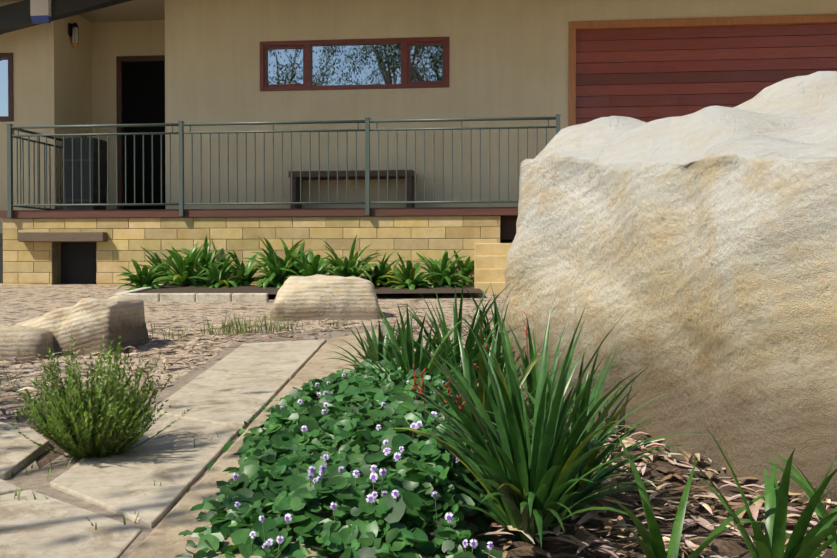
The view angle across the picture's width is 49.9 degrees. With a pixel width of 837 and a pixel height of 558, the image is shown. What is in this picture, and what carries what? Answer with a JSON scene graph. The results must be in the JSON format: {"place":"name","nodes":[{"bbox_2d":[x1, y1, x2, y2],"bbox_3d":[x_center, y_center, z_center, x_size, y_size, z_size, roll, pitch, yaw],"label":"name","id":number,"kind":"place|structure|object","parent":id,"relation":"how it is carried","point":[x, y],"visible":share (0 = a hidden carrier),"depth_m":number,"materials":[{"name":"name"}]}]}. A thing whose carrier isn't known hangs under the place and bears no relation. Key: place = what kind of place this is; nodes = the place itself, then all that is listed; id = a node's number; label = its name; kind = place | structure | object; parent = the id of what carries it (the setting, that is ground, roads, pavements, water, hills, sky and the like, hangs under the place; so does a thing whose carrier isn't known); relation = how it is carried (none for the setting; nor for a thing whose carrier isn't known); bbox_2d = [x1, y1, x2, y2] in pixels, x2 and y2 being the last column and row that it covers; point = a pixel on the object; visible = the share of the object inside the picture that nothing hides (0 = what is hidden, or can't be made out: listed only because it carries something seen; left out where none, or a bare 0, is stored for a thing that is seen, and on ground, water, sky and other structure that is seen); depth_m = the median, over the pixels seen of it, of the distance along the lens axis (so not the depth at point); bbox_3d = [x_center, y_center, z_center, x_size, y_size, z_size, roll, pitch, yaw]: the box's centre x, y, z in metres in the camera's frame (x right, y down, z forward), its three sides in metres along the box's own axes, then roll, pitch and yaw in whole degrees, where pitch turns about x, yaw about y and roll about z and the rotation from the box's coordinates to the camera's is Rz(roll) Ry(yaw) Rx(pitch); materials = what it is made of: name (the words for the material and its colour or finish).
{"place":"outdoors","nodes":[
{"label":"outdoors","id":0,"kind":"place"},
{"bbox_2d":[0,0,164,21],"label":"ceiling","id":1,"kind":"structure","parent":0,"point":[140,10],"depth_m":14.01,"materials":[{"name":"beige paint"}]},
{"bbox_2d":[0,0,131,33],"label":"eave beam","id":2,"kind":"structure","parent":1,"relation":"attached to","point":[15,16],"depth_m":12.86,"materials":[{"name":"paint"}]},
{"bbox_2d":[30,0,50,23],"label":"alarm box","id":3,"kind":"object","parent":2,"relation":"attached to","point":[40,11],"visible":1,"depth_m":12.74,"materials":[{"name":"white plastic"}]},
{"bbox_2d":[0,324,385,557],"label":"path soil","id":4,"kind":"structure","parent":0,"point":[34,478],"depth_m":2.89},
{"bbox_2d":[0,339,325,557],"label":"path slabs","id":5,"kind":"structure","parent":4,"relation":"on","point":[248,380],"depth_m":2.87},
{"bbox_2d":[8,333,191,459],"bbox_3d":[-1.059,0.390,3.009,0.600,0.434,0.564,0,1,-1],"label":"shrub","id":6,"kind":"object","parent":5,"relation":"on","point":[132,412],"depth_m":2.93,"materials":[{"name":"green plant"}]},
{"bbox_2d":[0,308,346,529],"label":"grass tufts","id":7,"kind":"object","parent":4,"relation":"on","point":[242,327],"visible":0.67,"depth_m":6.45,"materials":[{"name":"green plant"}]},
{"bbox_2d":[175,354,501,557],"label":"violet","id":8,"kind":"object","parent":4,"relation":"on","point":[345,434],"depth_m":2.27,"materials":[{"name":"green plant"}]},
{"bbox_2d":[138,284,483,293],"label":"planter soil","id":9,"kind":"structure","parent":0,"point":[470,288],"depth_m":10.19,"materials":[{"name":"brown soil"}]},
{"bbox_2d":[0,283,836,557],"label":"ground","id":10,"kind":"structure","parent":0,"point":[20,303],"depth_m":5.01,"materials":[{"name":"brown soil"}]},
{"bbox_2d":[0,233,2,282],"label":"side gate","id":11,"kind":"structure","parent":10,"relation":"on","point":[1,257],"depth_m":12.47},
{"bbox_2d":[0,2,54,232],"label":"wing wall","id":12,"kind":"structure","parent":10,"relation":"on","point":[31,48],"depth_m":13.45,"materials":[{"name":"beige paint"}]},
{"bbox_2d":[0,53,13,121],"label":"window frame","id":13,"kind":"object","parent":12,"relation":"attached to","point":[9,57],"visible":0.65,"depth_m":13.46,"materials":[{"name":"brown wood"}]},
{"bbox_2d":[0,59,7,115],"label":"window glass","id":14,"kind":"object","parent":13,"relation":"attached to","point":[3,87],"depth_m":13.53,"materials":[{"name":"blue"}]},
{"bbox_2d":[0,325,54,360],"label":"boulder","id":15,"kind":"object","parent":10,"relation":"on","point":[21,342],"visible":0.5,"depth_m":5.25,"materials":[{"name":"beige stone"}]},
{"bbox_2d":[54,15,91,209],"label":"wall","id":16,"kind":"structure","parent":10,"relation":"on","point":[72,85],"depth_m":13.90,"materials":[{"name":"beige paint"}]},
{"bbox_2d":[68,23,78,47],"bbox_3d":[-5.309,-3.757,13.858,0.145,0.370,0.110,0,1,6],"label":"wall light","id":17,"kind":"object","parent":16,"relation":"attached to","point":[73,30],"visible":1,"depth_m":13.83,"materials":[{"name":"grey glass"}]},
{"bbox_2d":[60,242,96,283],"bbox_3d":[-4.541,-0.166,12.761,1.015,1.304,0.965,0,1,6],"label":"opening","id":18,"kind":"object","parent":10,"relation":"on","point":[78,263],"visible":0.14,"depth_m":12.29,"materials":[{"name":"black"}]},
{"bbox_2d":[14,294,148,355],"bbox_3d":[-2.310,0.469,5.799,1.074,0.544,0.777,-15,-1,5],"label":"rock","id":19,"kind":"object","parent":10,"relation":"on","point":[88,322],"visible":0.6,"depth_m":5.50,"materials":[{"name":"beige stone"}]},
{"bbox_2d":[91,20,164,209],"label":"recess wall","id":20,"kind":"structure","parent":10,"relation":"on","point":[110,41],"depth_m":14.56,"materials":[{"name":"beige paint"}]},
{"bbox_2d":[116,55,164,209],"bbox_3d":[-4.414,-2.278,14.549,0.929,2.636,0.120,0,1,6],"label":"door frame","id":21,"kind":"object","parent":20,"relation":"attached to","point":[120,60],"visible":0.29,"depth_m":14.53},
{"bbox_2d":[123,61,165,209],"bbox_3d":[-4.412,-2.236,14.565,0.761,2.552,0.070,0,1,6],"label":"door leaf","id":22,"kind":"object","parent":21,"relation":"in","point":[143,92],"visible":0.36,"depth_m":14.56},
{"bbox_2d":[114,284,267,301],"bbox_3d":[-2.382,0.174,10.145,1.592,0.202,1.600,0,1,-1],"label":"planter edging","id":23,"kind":"object","parent":10,"relation":"on","point":[203,297],"visible":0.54,"depth_m":9.35,"materials":[{"name":"stone"}]},
{"bbox_2d":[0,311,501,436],"bbox_3d":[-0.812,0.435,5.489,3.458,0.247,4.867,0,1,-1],"label":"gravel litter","id":24,"kind":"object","parent":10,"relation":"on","point":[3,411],"visible":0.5,"depth_m":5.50,"materials":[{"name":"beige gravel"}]},
{"bbox_2d":[3,216,500,285],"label":"retaining wall blocks","id":25,"kind":"structure","parent":10,"relation":"on","point":[382,241],"depth_m":11.79,"materials":[{"name":"brick"}]},
{"bbox_2d":[18,232,107,241],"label":"lintel","id":26,"kind":"structure","parent":25,"relation":"on","point":[62,236],"depth_m":11.93,"materials":[{"name":"grey concrete"}]},
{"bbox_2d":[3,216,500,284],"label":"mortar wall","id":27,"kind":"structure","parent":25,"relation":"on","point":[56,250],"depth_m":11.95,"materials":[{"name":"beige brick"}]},
{"bbox_2d":[0,207,517,241],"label":"deck","id":28,"kind":"structure","parent":25,"relation":"on","point":[508,216],"depth_m":11.71,"materials":[{"name":"brown wood"}]},
{"bbox_2d":[62,137,106,209],"bbox_3d":[-4.768,-1.475,12.899,0.469,1.039,0.469,0,1,6],"label":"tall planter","id":29,"kind":"object","parent":28,"relation":"on","point":[86,170],"visible":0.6,"depth_m":12.69,"materials":[{"name":"grey metal"}]},
{"bbox_2d":[6,114,560,216],"bbox_3d":[-1.794,-1.454,12.327,7.330,1.246,1.372,0,1,6],"label":"railing","id":30,"kind":"object","parent":28,"relation":"on","point":[11,128],"visible":0.92,"depth_m":11.73,"materials":[{"name":"metal"}]},
{"bbox_2d":[288,170,414,207],"bbox_3d":[-0.927,-1.222,12.720,1.758,0.580,0.430,0,1,6],"label":"bench","id":31,"kind":"object","parent":28,"relation":"on","point":[352,176],"visible":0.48,"depth_m":12.55,"materials":[{"name":"brown wood"}]},
{"bbox_2d":[128,329,382,557],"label":"path kerb","id":32,"kind":"structure","parent":10,"relation":"on","point":[163,539],"depth_m":2.47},
{"bbox_2d":[116,234,474,294],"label":"plants","id":33,"kind":"object","parent":10,"relation":"on","point":[279,273],"depth_m":10.87,"materials":[{"name":"green plant"}]},
{"bbox_2d":[269,274,382,320],"bbox_3d":[-0.845,0.252,7.899,1.087,0.586,0.863,0,1,-9],"label":"rock","id":34,"kind":"object","parent":10,"relation":"on","point":[318,297],"visible":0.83,"depth_m":7.57,"materials":[{"name":"beige stone"}]},
{"bbox_2d":[411,311,527,441],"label":"red flowers","id":35,"kind":"object","parent":10,"relation":"on","point":[447,386],"visible":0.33,"depth_m":3.01,"materials":[{"name":"red plant"}]},
{"bbox_2d":[474,243,511,293],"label":"steps","id":36,"kind":"structure","parent":10,"relation":"on","point":[490,260],"depth_m":11.10,"materials":[{"name":"stone"}]},
{"bbox_2d":[165,0,836,242],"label":"wall","id":37,"kind":"structure","parent":10,"relation":"on","point":[508,58],"depth_m":12.88,"materials":[{"name":"beige paint"}]},
{"bbox_2d":[260,37,448,90],"bbox_3d":[-0.928,-3.084,12.954,2.758,0.716,0.110,0,1,6],"label":"window frame","id":38,"kind":"object","parent":37,"relation":"attached to","point":[307,45],"visible":0.94,"depth_m":12.90,"materials":[{"name":"brown wood"}]},
{"bbox_2d":[267,43,442,85],"bbox_3d":[-0.927,-3.084,12.966,2.738,0.696,0.005,0,1,6],"label":"window glass","id":39,"kind":"object","parent":38,"relation":"in","point":[362,64],"visible":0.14,"depth_m":12.96,"materials":[{"name":"grey"}]},
{"bbox_2d":[568,14,836,125],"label":"garage frame","id":40,"kind":"object","parent":37,"relation":"on","point":[706,22],"visible":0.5,"depth_m":12.44,"materials":[{"name":"brown wood"}]},
{"bbox_2d":[576,23,836,124],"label":"garage door","id":41,"kind":"structure","parent":40,"relation":"in","point":[647,75],"depth_m":12.49,"materials":[{"name":"red wood"}]},
{"bbox_2d":[326,280,704,548],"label":"strap plants","id":42,"kind":"object","parent":10,"relation":"on","point":[501,426],"visible":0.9,"depth_m":2.31,"materials":[{"name":"green plant"}]},
{"bbox_2d":[477,422,836,557],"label":"leaf litter","id":43,"kind":"object","parent":10,"relation":"on","point":[578,538],"visible":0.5,"depth_m":2.36,"materials":[{"name":"brown plant"}]},
{"bbox_2d":[500,71,836,509],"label":"boulder","id":44,"kind":"object","parent":10,"relation":"on","point":[699,247],"visible":0.81,"depth_m":3.07,"materials":[{"name":"beige stone"}]},
{"bbox_2d":[605,424,836,557],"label":"corner blades","id":45,"kind":"object","parent":10,"relation":"on","point":[770,543],"visible":1,"depth_m":1.86,"materials":[{"name":"green plant"}]}
]}

